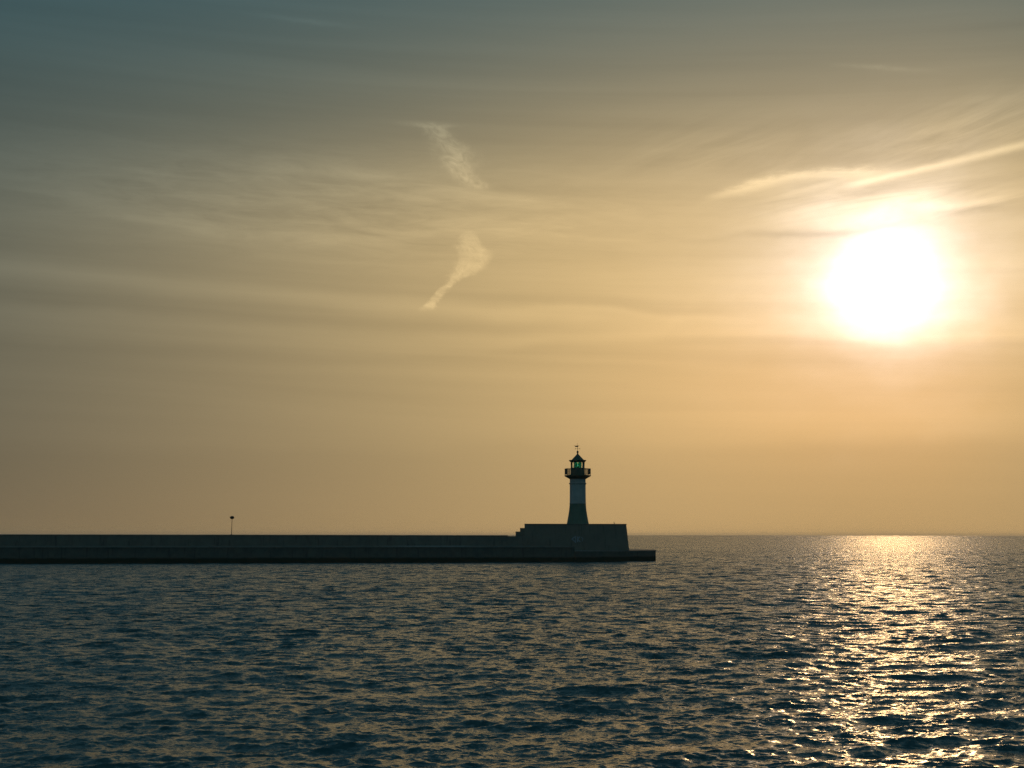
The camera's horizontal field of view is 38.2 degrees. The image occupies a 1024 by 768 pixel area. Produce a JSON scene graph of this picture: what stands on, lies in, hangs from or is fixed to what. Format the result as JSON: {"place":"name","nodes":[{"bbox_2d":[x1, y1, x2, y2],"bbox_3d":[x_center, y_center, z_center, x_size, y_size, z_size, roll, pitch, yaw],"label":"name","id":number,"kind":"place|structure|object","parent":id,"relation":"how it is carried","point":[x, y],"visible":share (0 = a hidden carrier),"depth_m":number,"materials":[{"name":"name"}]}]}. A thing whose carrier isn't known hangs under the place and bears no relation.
{"place":"outdoors","nodes":[
{"label":"outdoors","id":0,"kind":"place"},
{"bbox_2d":[0,534,1023,767],"bbox_3d":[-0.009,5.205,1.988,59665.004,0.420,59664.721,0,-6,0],"label":"sea","id":1,"kind":"structure","parent":0,"point":[789,651],"depth_m":59.18,"materials":[{"name":"teal liquid"}]},
{"bbox_2d":[0,535,574,563],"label":"breakwater","id":2,"kind":"object","parent":1,"relation":"in","point":[83,549],"visible":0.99,"depth_m":260.52,"materials":[{"name":"concrete"}]},
{"bbox_2d":[575,549,655,561],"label":"pier head","id":3,"kind":"object","parent":1,"relation":"in","point":[614,555],"visible":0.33,"depth_m":276.77},
{"bbox_2d":[516,524,628,549],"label":"lighthouse pedestal","id":4,"kind":"object","parent":3,"relation":"on","point":[596,536],"visible":0.87,"depth_m":281.33,"materials":[{"name":"concrete"}]},
{"bbox_2d":[564,446,590,523],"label":"lighthouse","id":5,"kind":"object","parent":4,"relation":"on","point":[576,475],"visible":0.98,"depth_m":287.03,"materials":[{"name":"stone"}]},
{"bbox_2d":[0,0,1023,535],"label":"sky","id":6,"kind":"structure","parent":0,"point":[331,267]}
]}

